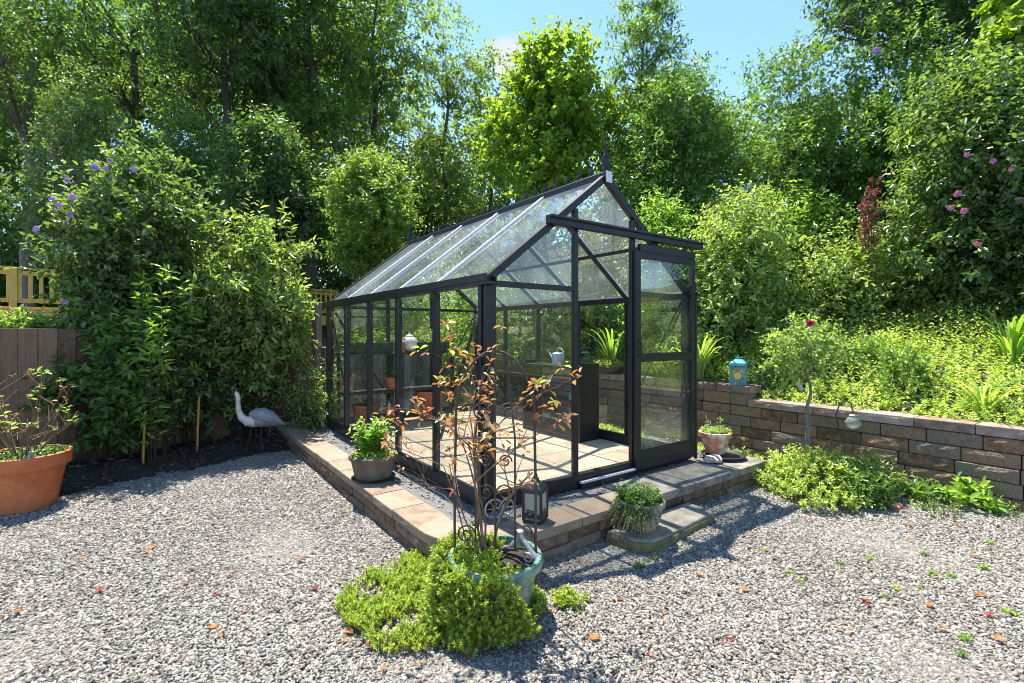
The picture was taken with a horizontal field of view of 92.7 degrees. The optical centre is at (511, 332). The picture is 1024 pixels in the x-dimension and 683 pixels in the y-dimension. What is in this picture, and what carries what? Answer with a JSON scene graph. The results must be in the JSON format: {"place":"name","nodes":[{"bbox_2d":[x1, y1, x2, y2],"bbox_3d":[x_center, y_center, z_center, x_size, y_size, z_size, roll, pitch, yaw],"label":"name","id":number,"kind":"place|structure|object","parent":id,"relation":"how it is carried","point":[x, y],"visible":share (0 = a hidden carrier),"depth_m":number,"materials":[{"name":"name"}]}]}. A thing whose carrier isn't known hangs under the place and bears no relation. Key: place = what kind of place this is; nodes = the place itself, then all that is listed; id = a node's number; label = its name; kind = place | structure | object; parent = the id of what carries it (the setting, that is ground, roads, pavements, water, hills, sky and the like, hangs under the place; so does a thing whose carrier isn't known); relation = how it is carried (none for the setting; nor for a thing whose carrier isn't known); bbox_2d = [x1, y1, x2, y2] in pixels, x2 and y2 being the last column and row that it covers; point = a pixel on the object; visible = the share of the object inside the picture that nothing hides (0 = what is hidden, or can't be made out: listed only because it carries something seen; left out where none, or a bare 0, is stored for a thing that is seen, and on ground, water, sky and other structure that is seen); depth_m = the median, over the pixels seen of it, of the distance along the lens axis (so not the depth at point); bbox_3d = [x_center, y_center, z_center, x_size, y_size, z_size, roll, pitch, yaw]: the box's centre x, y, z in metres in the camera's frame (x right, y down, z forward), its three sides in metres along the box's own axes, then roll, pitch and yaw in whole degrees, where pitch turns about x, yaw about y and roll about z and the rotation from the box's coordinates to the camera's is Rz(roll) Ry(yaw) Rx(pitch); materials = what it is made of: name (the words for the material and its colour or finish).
{"place":"outdoors","nodes":[
{"label":"outdoors","id":0,"kind":"place"},
{"bbox_2d":[58,411,383,496],"bbox_3d":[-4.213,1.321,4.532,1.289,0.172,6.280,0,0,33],"label":"bark mulch","id":1,"kind":"object","parent":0,"point":[90,460],"visible":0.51,"depth_m":5.07,"materials":[{"name":"brown wood"}]},
{"bbox_2d":[0,304,93,425],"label":"pale edge bush","id":2,"kind":"object","parent":1,"relation":"on","point":[9,320],"visible":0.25,"depth_m":5.05,"materials":[{"name":"green plant"}]},
{"bbox_2d":[16,303,175,464],"bbox_3d":[-4.278,0.512,5.153,1.392,1.644,1.249,0,0,0],"label":"broad leaved bush","id":3,"kind":"object","parent":1,"relation":"on","point":[112,420],"visible":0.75,"depth_m":4.87,"materials":[{"name":"green plant"}]},
{"bbox_2d":[3,118,242,418],"bbox_3d":[-4.372,-0.617,5.844,2.146,3.901,1.990,0,0,0],"label":"flowering shrub","id":4,"kind":"object","parent":1,"relation":"on","point":[103,266],"visible":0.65,"depth_m":5.41,"materials":[{"name":"green plant"}]},
{"bbox_2d":[108,261,207,462],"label":"lance leaved shrub","id":5,"kind":"object","parent":1,"relation":"on","point":[160,349],"visible":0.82,"depth_m":5.04,"materials":[{"name":"green plant"}]},
{"bbox_2d":[105,274,250,448],"bbox_3d":[-3.773,0.312,5.715,1.400,2.041,1.479,0,0,0],"label":"broad leaved bush","id":6,"kind":"object","parent":1,"relation":"on","point":[187,410],"visible":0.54,"depth_m":5.55,"materials":[{"name":"green plant"}]},
{"bbox_2d":[196,396,199,450],"bbox_3d":[-3.537,1.045,5.505,0.040,0.670,0.035,0,0,-29],"label":"garden stake","id":7,"kind":"object","parent":1,"relation":"in","point":[197,437],"visible":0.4,"depth_m":5.49,"materials":[{"name":"orange wood"}]},
{"bbox_2d":[151,190,321,436],"bbox_3d":[-3.437,-0.233,6.285,2.025,3.136,2.105,0,0,0],"label":"willow leaved shrub","id":8,"kind":"object","parent":1,"relation":"on","point":[286,309],"visible":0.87,"depth_m":6.01,"materials":[{"name":"green plant"}]},
{"bbox_2d":[234,387,284,455],"bbox_3d":[-2.890,1.006,5.601,0.523,0.828,0.255,0,0,-27],"label":"heron statue","id":9,"kind":"object","parent":1,"relation":"on","point":[261,417],"visible":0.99,"depth_m":5.52,"materials":[{"name":"beige paint"}]},
{"bbox_2d":[0,0,978,303],"label":"sky","id":10,"kind":"structure","parent":0,"point":[729,28],"materials":[{"name":"blue"}]},
{"bbox_2d":[0,426,1023,682],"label":"gravel","id":11,"kind":"structure","parent":0,"point":[730,546],"depth_m":2.61,"materials":[{"name":"grey gravel"}]},
{"bbox_2d":[333,522,548,659],"bbox_3d":[-0.361,1.221,2.567,1.090,0.351,0.986,0,0,0],"label":"sedum carpet","id":12,"kind":"object","parent":11,"relation":"on","point":[437,602],"visible":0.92,"depth_m":2.25,"materials":[{"name":"green plant"}]},
{"bbox_2d":[373,320,582,627],"bbox_3d":[-0.270,0.664,2.510,1.254,1.471,0.841,0,0,43],"label":"potted rose","id":13,"kind":"object","parent":11,"relation":"on","point":[524,577],"visible":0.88,"depth_m":2.42,"materials":[{"name":"brown plant"}]},
{"bbox_2d":[453,349,536,584],"bbox_3d":[-0.085,0.677,2.472,0.424,1.187,0.017,0,0,0],"label":"garden trellis","id":14,"kind":"object","parent":13,"relation":"in","point":[495,490],"visible":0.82,"depth_m":2.47,"materials":[{"name":"metal"}]},
{"bbox_2d":[500,528,538,562],"bbox_3d":[0.038,1.064,2.466,0.223,0.148,0.052,0,0,37],"label":"metal ornament","id":15,"kind":"object","parent":13,"relation":"on","point":[532,554],"visible":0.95,"depth_m":2.44,"materials":[{"name":"silver metal"}]},
{"bbox_2d":[548,583,589,613],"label":"sedum sprig","id":16,"kind":"object","parent":11,"relation":"on","point":[569,595],"visible":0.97,"depth_m":2.50,"materials":[{"name":"green plant"}]},
{"bbox_2d":[751,443,888,512],"bbox_3d":[2.602,1.197,4.305,1.125,0.456,1.239,0,0,35],"label":"evergreen mound","id":17,"kind":"object","parent":11,"relation":"on","point":[791,474],"visible":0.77,"depth_m":4.13,"materials":[{"name":"green plant"}]},
{"bbox_2d":[803,451,906,510],"bbox_3d":[2.901,1.204,4.097,0.754,0.437,0.730,0,0,0],"label":"evergreen mound","id":18,"kind":"object","parent":11,"relation":"on","point":[886,488],"visible":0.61,"depth_m":3.94,"materials":[{"name":"green plant"}]},
{"bbox_2d":[855,448,914,491],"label":"leafy weed","id":19,"kind":"object","parent":11,"relation":"on","point":[892,475],"visible":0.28,"depth_m":4.20,"materials":[{"name":"green plant"}]},
{"bbox_2d":[896,476,943,503],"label":"leafy weed","id":20,"kind":"object","parent":11,"relation":"on","point":[922,487],"visible":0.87,"depth_m":4.05,"materials":[{"name":"green plant"}]},
{"bbox_2d":[913,497,965,521],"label":"leafy weed","id":21,"kind":"object","parent":11,"relation":"on","point":[932,504],"visible":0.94,"depth_m":3.77,"materials":[{"name":"green plant"}]},
{"bbox_2d":[931,471,1007,512],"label":"leafy weed","id":22,"kind":"object","parent":11,"relation":"on","point":[961,489],"visible":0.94,"depth_m":3.89,"materials":[{"name":"green plant"}]},
{"bbox_2d":[973,494,1023,515],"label":"leafy weed","id":23,"kind":"object","parent":11,"relation":"on","point":[1011,508],"visible":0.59,"depth_m":3.74,"materials":[{"name":"green plant"}]},
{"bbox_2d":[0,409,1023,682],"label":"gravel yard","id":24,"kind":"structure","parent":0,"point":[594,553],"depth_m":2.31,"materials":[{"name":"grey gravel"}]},
{"bbox_2d":[0,366,78,515],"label":"potted shrub","id":25,"kind":"object","parent":24,"relation":"on","point":[31,477],"visible":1,"depth_m":3.85,"materials":[{"name":"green plant"}]},
{"bbox_2d":[275,406,767,561],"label":"paved platform","id":26,"kind":"structure","parent":24,"relation":"on","point":[414,516],"depth_m":4.05,"materials":[{"name":"stone"}]},
{"bbox_2d":[351,395,375,426],"bbox_3d":[-1.905,1.001,6.281,0.305,0.394,0.305,0,0,20],"label":"terracotta pot","id":27,"kind":"object","parent":26,"relation":"on","point":[359,409],"visible":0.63,"depth_m":6.17,"materials":[{"name":"ceramic"}]},
{"bbox_2d":[346,416,397,483],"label":"potted herb","id":28,"kind":"object","parent":26,"relation":"on","point":[370,464],"visible":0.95,"depth_m":3.96,"materials":[{"name":"plant"}]},
{"bbox_2d":[383,393,394,424],"bbox_3d":[-1.575,0.998,6.473,0.255,0.400,0.255,0,0,23],"label":"terracotta pot","id":29,"kind":"object","parent":26,"relation":"on","point":[390,415],"visible":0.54,"depth_m":6.39,"materials":[{"name":"ceramic"}]},
{"bbox_2d":[335,351,453,423],"bbox_3d":[-1.552,0.729,6.636,1.550,0.942,0.395,0,0,-36],"label":"potting bench","id":30,"kind":"object","parent":26,"relation":"on","point":[384,390],"visible":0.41,"depth_m":6.47,"materials":[{"name":"wood"}]},
{"bbox_2d":[342,326,392,352],"bbox_3d":[-1.905,0.077,6.301,0.696,0.358,0.279,0,0,-36],"label":"seed trough","id":31,"kind":"object","parent":30,"relation":"on","point":[381,346],"visible":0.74,"depth_m":6.30,"materials":[{"name":"green plastic"}]},
{"bbox_2d":[384,364,394,389],"bbox_3d":[-1.582,0.572,6.490,0.241,0.370,0.196,0,0,42],"label":"terracotta pot","id":32,"kind":"object","parent":30,"relation":"on","point":[390,382],"visible":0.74,"depth_m":6.44,"materials":[{"name":"ceramic"}]},
{"bbox_2d":[402,333,417,351],"bbox_3d":[-1.401,0.125,6.675,0.240,0.262,0.240,0,0,0],"label":"ceramic jar","id":33,"kind":"object","parent":30,"relation":"on","point":[410,340],"visible":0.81,"depth_m":6.59,"materials":[{"name":"white ceramic"}]},
{"bbox_2d":[413,326,448,351],"bbox_3d":[-1.168,0.081,6.879,0.502,0.351,0.356,0,0,-36],"label":"seed trough","id":34,"kind":"object","parent":30,"relation":"on","point":[421,342],"visible":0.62,"depth_m":6.78,"materials":[{"name":"green plastic"}]},
{"bbox_2d":[415,389,443,419],"bbox_3d":[-1.152,0.998,6.809,0.405,0.400,0.405,0,0,-39],"label":"terracotta pot","id":35,"kind":"object","parent":26,"relation":"on","point":[426,395],"visible":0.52,"depth_m":6.66,"materials":[{"name":"ceramic"}]},
{"bbox_2d":[485,499,520,518],"bbox_3d":[-0.063,1.136,3.176,0.242,0.132,0.072,0,0,-20],"label":"wheel ornament","id":36,"kind":"object","parent":26,"relation":"on","point":[498,507],"visible":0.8,"depth_m":3.17,"materials":[{"name":"silver metal"}]},
{"bbox_2d":[322,132,704,510],"bbox_3d":[-0.310,-0.220,5.518,2.490,2.840,3.917,0,0,-36],"label":"greenhouse","id":37,"kind":"object","parent":26,"relation":"on","point":[650,454],"visible":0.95,"depth_m":4.44,"materials":[{"name":"grey metal"}]},
{"bbox_2d":[634,250,694,470],"bbox_3d":[1.399,0.235,4.385,0.855,1.870,0.067,0,0,-36],"label":"door","id":38,"kind":"structure","parent":37,"relation":"in","point":[645,458],"depth_m":4.32,"materials":[{"name":"grey metal"}]},
{"bbox_2d":[522,474,548,524],"bbox_3d":[0.149,1.048,3.125,0.136,0.300,0.136,0,0,22],"label":"garden lantern","id":39,"kind":"object","parent":26,"relation":"on","point":[528,503],"visible":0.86,"depth_m":3.08,"materials":[{"name":"black metal"}]},
{"bbox_2d":[523,359,598,442],"bbox_3d":[0.556,0.770,5.832,0.300,0.860,1.025,0,0,-36],"label":"shelf unit","id":40,"kind":"object","parent":26,"relation":"on","point":[588,404],"visible":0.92,"depth_m":5.49,"materials":[{"name":"black metal"}]},
{"bbox_2d":[547,348,563,364],"bbox_3d":[0.521,0.276,5.888,0.144,0.202,0.354,0,0,-31],"label":"watering can","id":41,"kind":"object","parent":40,"relation":"on","point":[556,357],"visible":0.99,"depth_m":5.79,"materials":[{"name":"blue metal"}]},
{"bbox_2d":[606,456,767,500],"bbox_3d":[1.572,1.228,4.202,1.810,0.067,0.385,0,0,-36],"label":"door slab","id":42,"kind":"structure","parent":26,"relation":"in","point":[689,478],"depth_m":4.09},
{"bbox_2d":[703,454,721,462],"bbox_3d":[1.872,1.162,4.516,0.215,0.078,0.144,0,0,-29],"label":"rough rock","id":43,"kind":"object","parent":26,"relation":"on","point":[712,458],"visible":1,"depth_m":4.47,"materials":[{"name":"grey stone"}]},
{"bbox_2d":[700,449,746,461],"bbox_3d":[2.033,1.177,4.707,0.410,0.037,0.410,0,0,0],"label":"plant saucer","id":44,"kind":"object","parent":26,"relation":"on","point":[730,455],"visible":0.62,"depth_m":4.69,"materials":[{"name":"black metal"}]},
{"bbox_2d":[698,415,731,454],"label":"potted succulent","id":45,"kind":"object","parent":44,"relation":"on","point":[715,440],"visible":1,"depth_m":4.68,"materials":[{"name":"ceramic"}]},
{"bbox_2d":[606,503,713,553],"bbox_3d":[1.098,1.371,3.430,0.947,0.098,0.310,0,0,-36],"label":"step stone","id":46,"kind":"object","parent":24,"relation":"on","point":[677,523],"visible":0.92,"depth_m":3.29,"materials":[{"name":"grey stone"}]},
{"bbox_2d":[603,478,665,537],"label":"potted creeper","id":47,"kind":"object","parent":46,"relation":"on","point":[642,509],"visible":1,"depth_m":3.20,"materials":[{"name":"plant"}]},
{"bbox_2d":[514,408,940,508],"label":"weeds","id":48,"kind":"object","parent":24,"relation":"on","point":[607,426],"visible":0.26,"depth_m":6.69,"materials":[{"name":"green plant"}]},
{"bbox_2d":[496,364,1023,511],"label":"retaining wall","id":49,"kind":"structure","parent":24,"relation":"on","point":[943,451],"depth_m":4.92,"materials":[{"name":"stone"}]},
{"bbox_2d":[594,358,623,373],"bbox_3d":[1.471,0.491,7.410,0.501,0.238,0.490,0,0,-36],"label":"window box","id":50,"kind":"object","parent":49,"relation":"on","point":[613,367],"visible":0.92,"depth_m":7.27,"materials":[{"name":"grey stone"}]},
{"bbox_2d":[729,355,747,385],"bbox_3d":[2.673,0.433,5.770,0.184,0.354,0.184,0,0,31],"label":"garden lantern","id":51,"kind":"object","parent":49,"relation":"on","point":[738,361],"visible":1,"depth_m":5.72,"materials":[{"name":"teal paint"}]},
{"bbox_2d":[755,307,854,470],"bbox_3d":[2.708,0.648,4.603,0.838,1.805,0.728,0,0,-41],"label":"rose tree","id":52,"kind":"object","parent":24,"relation":"on","point":[801,347],"visible":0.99,"depth_m":4.56,"materials":[{"name":"green plant"}]},
{"bbox_2d":[322,283,1023,424],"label":"hillside","id":53,"kind":"structure","parent":0,"point":[908,405],"depth_m":5.44,"materials":[{"name":"green plant"}]},
{"bbox_2d":[465,15,628,274],"bbox_3d":[0.805,-2.945,10.111,3.345,6.674,2.739,0,0,42],"label":"young tree","id":54,"kind":"object","parent":53,"relation":"on","point":[556,103],"visible":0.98,"depth_m":9.50,"materials":[{"name":"green plant"}]},
{"bbox_2d":[497,246,599,373],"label":"garden shrub","id":55,"kind":"object","parent":53,"relation":"on","point":[551,335],"visible":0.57,"depth_m":8.47,"materials":[{"name":"green plant"}]},
{"bbox_2d":[534,233,628,359],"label":"garden shrub","id":56,"kind":"object","parent":53,"relation":"on","point":[602,322],"visible":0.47,"depth_m":8.34,"materials":[{"name":"green plant"}]},
{"bbox_2d":[587,328,623,362],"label":"strap leaf clump","id":57,"kind":"object","parent":53,"relation":"on","point":[612,350],"visible":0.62,"depth_m":7.33,"materials":[{"name":"green plant"}]},
{"bbox_2d":[583,0,697,198],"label":"ash tree","id":58,"kind":"object","parent":53,"relation":"on","point":[639,34],"visible":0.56,"depth_m":9.76,"materials":[{"name":"green plant"}]},
{"bbox_2d":[601,179,710,366],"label":"garden shrub","id":59,"kind":"object","parent":53,"relation":"on","point":[656,317],"visible":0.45,"depth_m":7.27,"materials":[{"name":"green plant"}]},
{"bbox_2d":[585,26,763,250],"bbox_3d":[3.335,-3.425,10.491,3.725,5.809,3.394,0,0,28],"label":"leafy tree","id":60,"kind":"object","parent":53,"relation":"on","point":[681,147],"visible":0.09,"depth_m":9.76,"materials":[{"name":"green plant"}]},
{"bbox_2d":[585,47,770,313],"bbox_3d":[2.782,-2.524,8.661,2.952,5.067,3.021,0,0,0],"label":"young tree","id":61,"kind":"object","parent":53,"relation":"on","point":[671,135],"visible":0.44,"depth_m":8.47,"materials":[{"name":"green plant"}]},
{"bbox_2d":[644,323,722,373],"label":"bank weed","id":62,"kind":"object","parent":53,"relation":"on","point":[669,338],"visible":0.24,"depth_m":6.57,"materials":[{"name":"green plant"}]},
{"bbox_2d":[671,333,748,378],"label":"strap leaf clump","id":63,"kind":"object","parent":53,"relation":"on","point":[704,351],"visible":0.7,"depth_m":6.18,"materials":[{"name":"green plant"}]},
{"bbox_2d":[701,305,755,353],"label":"bank weed","id":64,"kind":"object","parent":53,"relation":"on","point":[740,330],"visible":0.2,"depth_m":6.62,"materials":[{"name":"green plant"}]},
{"bbox_2d":[674,169,822,358],"bbox_3d":[3.200,-0.845,6.771,1.887,2.745,2.031,0,0,0],"label":"garden shrub","id":65,"kind":"object","parent":53,"relation":"on","point":[739,277],"visible":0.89,"depth_m":6.44,"materials":[{"name":"green plant"}]},
{"bbox_2d":[739,329,777,361],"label":"bank weed","id":66,"kind":"object","parent":53,"relation":"on","point":[753,338],"visible":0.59,"depth_m":6.21,"materials":[{"name":"green plant"}]},
{"bbox_2d":[501,257,1023,425],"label":"ground cover","id":67,"kind":"object","parent":53,"relation":"on","point":[904,323],"visible":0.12,"depth_m":5.29,"materials":[{"name":"green plant"}]},
{"bbox_2d":[707,169,879,304],"bbox_3d":[4.295,-1.331,7.834,2.631,2.524,2.252,0,0,0],"label":"garden shrub","id":68,"kind":"object","parent":53,"relation":"on","point":[804,202],"visible":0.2,"depth_m":7.36,"materials":[{"name":"green plant"}]},
{"bbox_2d":[710,26,894,272],"bbox_3d":[5.181,-3.037,8.835,3.015,4.776,3.133,0,0,0],"label":"garden shrub","id":69,"kind":"object","parent":53,"relation":"on","point":[794,138],"visible":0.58,"depth_m":8.25,"materials":[{"name":"green plant"}]},
{"bbox_2d":[773,209,941,337],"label":"garden shrub","id":70,"kind":"object","parent":53,"relation":"on","point":[838,274],"visible":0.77,"depth_m":6.48,"materials":[{"name":"green plant"}]},
{"bbox_2d":[846,176,888,334],"bbox_3d":[4.622,-0.966,6.342,0.451,2.124,0.465,0,0,24],"label":"maroon plume","id":71,"kind":"object","parent":53,"relation":"on","point":[869,256],"visible":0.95,"depth_m":6.29,"materials":[{"name":"red plant"}]},
{"bbox_2d":[836,329,902,376],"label":"bank weed","id":72,"kind":"object","parent":53,"relation":"on","point":[867,347],"visible":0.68,"depth_m":5.42,"materials":[{"name":"green plant"}]},
{"bbox_2d":[855,326,914,359],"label":"bank weed","id":73,"kind":"object","parent":53,"relation":"on","point":[888,337],"visible":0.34,"depth_m":5.52,"materials":[{"name":"green plant"}]},
{"bbox_2d":[801,0,989,266],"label":"garden shrub","id":74,"kind":"object","parent":53,"relation":"on","point":[881,103],"visible":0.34,"depth_m":7.77,"materials":[{"name":"green plant"}]},
{"bbox_2d":[798,0,1006,93],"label":"dark tree","id":75,"kind":"object","parent":53,"relation":"on","point":[956,11],"visible":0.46,"depth_m":8.64,"materials":[{"name":"green plant"}]},
{"bbox_2d":[859,334,950,396],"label":"bank weed","id":76,"kind":"object","parent":53,"relation":"on","point":[919,367],"visible":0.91,"depth_m":4.90,"materials":[{"name":"green plant"}]},
{"bbox_2d":[857,235,1003,321],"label":"garden shrub","id":77,"kind":"object","parent":53,"relation":"on","point":[908,299],"visible":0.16,"depth_m":6.30,"materials":[{"name":"green plant"}]},
{"bbox_2d":[849,36,1023,324],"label":"flowering shrub","id":78,"kind":"object","parent":53,"relation":"on","point":[970,149],"visible":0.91,"depth_m":5.65,"materials":[{"name":"green plant"}]},
{"bbox_2d":[933,269,1021,323],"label":"bank weed","id":79,"kind":"object","parent":53,"relation":"on","point":[987,298],"visible":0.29,"depth_m":5.69,"materials":[{"name":"green plant"}]},
{"bbox_2d":[945,283,1014,324],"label":"bank weed","id":80,"kind":"object","parent":53,"relation":"on","point":[978,302],"visible":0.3,"depth_m":5.70,"materials":[{"name":"green plant"}]},
{"bbox_2d":[939,375,1023,413],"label":"tall grass","id":81,"kind":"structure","parent":53,"relation":"on","point":[984,393],"depth_m":4.30,"materials":[{"name":"green plant"}]},
{"bbox_2d":[950,179,1023,314],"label":"garden shrub","id":82,"kind":"object","parent":53,"relation":"on","point":[1019,242],"visible":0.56,"depth_m":5.34,"materials":[{"name":"green plant"}]},
{"bbox_2d":[966,0,1023,87],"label":"young tree","id":83,"kind":"object","parent":53,"relation":"on","point":[1005,27],"visible":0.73,"depth_m":6.15,"materials":[{"name":"green plant"}]},
{"bbox_2d":[966,310,1023,369],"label":"tall grass","id":84,"kind":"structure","parent":0,"point":[1013,344],"depth_m":4.70,"materials":[{"name":"green plant"}]},
{"label":"ground","id":85,"kind":"structure","parent":0,"visible":0},
{"bbox_2d":[0,52,137,270],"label":"woodland tree","id":86,"kind":"object","parent":85,"relation":"on","point":[71,135],"visible":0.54,"depth_m":12.62,"materials":[{"name":"green plant"}]},
{"bbox_2d":[0,0,165,306],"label":"woodland tree","id":87,"kind":"object","parent":85,"relation":"on","point":[17,117],"visible":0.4,"depth_m":18.78,"materials":[{"name":"green plant"}]},
{"bbox_2d":[0,0,242,185],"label":"woodland tree","id":88,"kind":"object","parent":85,"relation":"on","point":[135,105],"visible":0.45,"depth_m":16.82,"materials":[{"name":"green plant"}]},
{"bbox_2d":[0,299,321,463],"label":"board fence","id":89,"kind":"object","parent":85,"relation":"on","point":[38,348],"visible":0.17,"depth_m":4.84,"materials":[{"name":"brown wood"}]},
{"bbox_2d":[88,96,238,278],"bbox_3d":[-7.830,-2.008,11.669,2.982,7.283,3.669,0,0,0],"label":"dark understory tree","id":90,"kind":"object","parent":85,"relation":"on","point":[169,142],"visible":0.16,"depth_m":11.13,"materials":[{"name":"green plant"}]},
{"bbox_2d":[0,266,338,352],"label":"wooden deck","id":91,"kind":"structure","parent":85,"relation":"on","point":[13,298],"depth_m":9.28,"materials":[{"name":"yellow wood"}]},
{"bbox_2d":[111,0,340,203],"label":"woodland tree","id":92,"kind":"object","parent":85,"relation":"on","point":[213,15],"visible":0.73,"depth_m":13.03,"materials":[{"name":"green plant"}]},
{"bbox_2d":[188,94,345,296],"bbox_3d":[-5.277,-1.695,10.761,3.388,6.658,3.398,0,0,34],"label":"dark understory tree","id":93,"kind":"object","parent":85,"relation":"on","point":[273,181],"visible":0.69,"depth_m":10.17,"materials":[{"name":"green plant"}]},
{"bbox_2d":[266,341,353,433],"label":"corner bush","id":94,"kind":"object","parent":85,"relation":"on","point":[315,408],"visible":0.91,"depth_m":6.24,"materials":[{"name":"green plant"}]},
{"bbox_2d":[216,0,405,306],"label":"woodland tree","id":95,"kind":"object","parent":85,"relation":"on","point":[305,103],"visible":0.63,"depth_m":15.10,"materials":[{"name":"green plant"}]},
{"bbox_2d":[311,136,426,335],"bbox_3d":[-2.735,-1.016,9.407,2.184,5.300,2.223,0,0,0],"label":"maple tree","id":96,"kind":"object","parent":85,"relation":"on","point":[376,203],"visible":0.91,"depth_m":9.08,"materials":[{"name":"green plant"}]},
{"bbox_2d":[303,0,458,335],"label":"woodland tree","id":97,"kind":"object","parent":85,"relation":"on","point":[375,98],"visible":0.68,"depth_m":17.32,"materials":[{"name":"green plant"}]},
{"bbox_2d":[333,241,458,384],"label":"garden shrub","id":98,"kind":"object","parent":85,"relation":"on","point":[415,324],"visible":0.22,"depth_m":9.08,"materials":[{"name":"green plant"}]},
{"bbox_2d":[321,347,473,416],"bbox_3d":[-1.702,0.853,8.548,0.116,1.295,3.519,0,0,38],"label":"fence","id":99,"kind":"object","parent":85,"relation":"on","point":[358,363],"visible":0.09,"depth_m":7.98,"materials":[{"name":"brown wood"}]},
{"bbox_2d":[378,0,503,307],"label":"woodland tree","id":100,"kind":"object","parent":85,"relation":"on","point":[445,182],"visible":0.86,"depth_m":19.90,"materials":[{"name":"green plant"}]},
{"bbox_2d":[0,0,941,352],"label":"distant woods","id":101,"kind":"object","parent":85,"relation":"on","point":[330,280],"visible":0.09,"depth_m":24.00,"materials":[{"name":"green plant"}]},
{"bbox_2d":[417,236,544,405],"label":"garden shrub","id":102,"kind":"object","parent":85,"relation":"on","point":[510,294],"visible":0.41,"depth_m":8.85,"materials":[{"name":"green plant"}]},
{"bbox_2d":[436,37,526,263],"bbox_3d":[-0.842,-5.774,22.178,5.391,14.811,4.481,0,0,38],"label":"woodland tree","id":103,"kind":"object","parent":85,"relation":"on","point":[468,134],"visible":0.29,"depth_m":21.99,"materials":[{"name":"green plant"}]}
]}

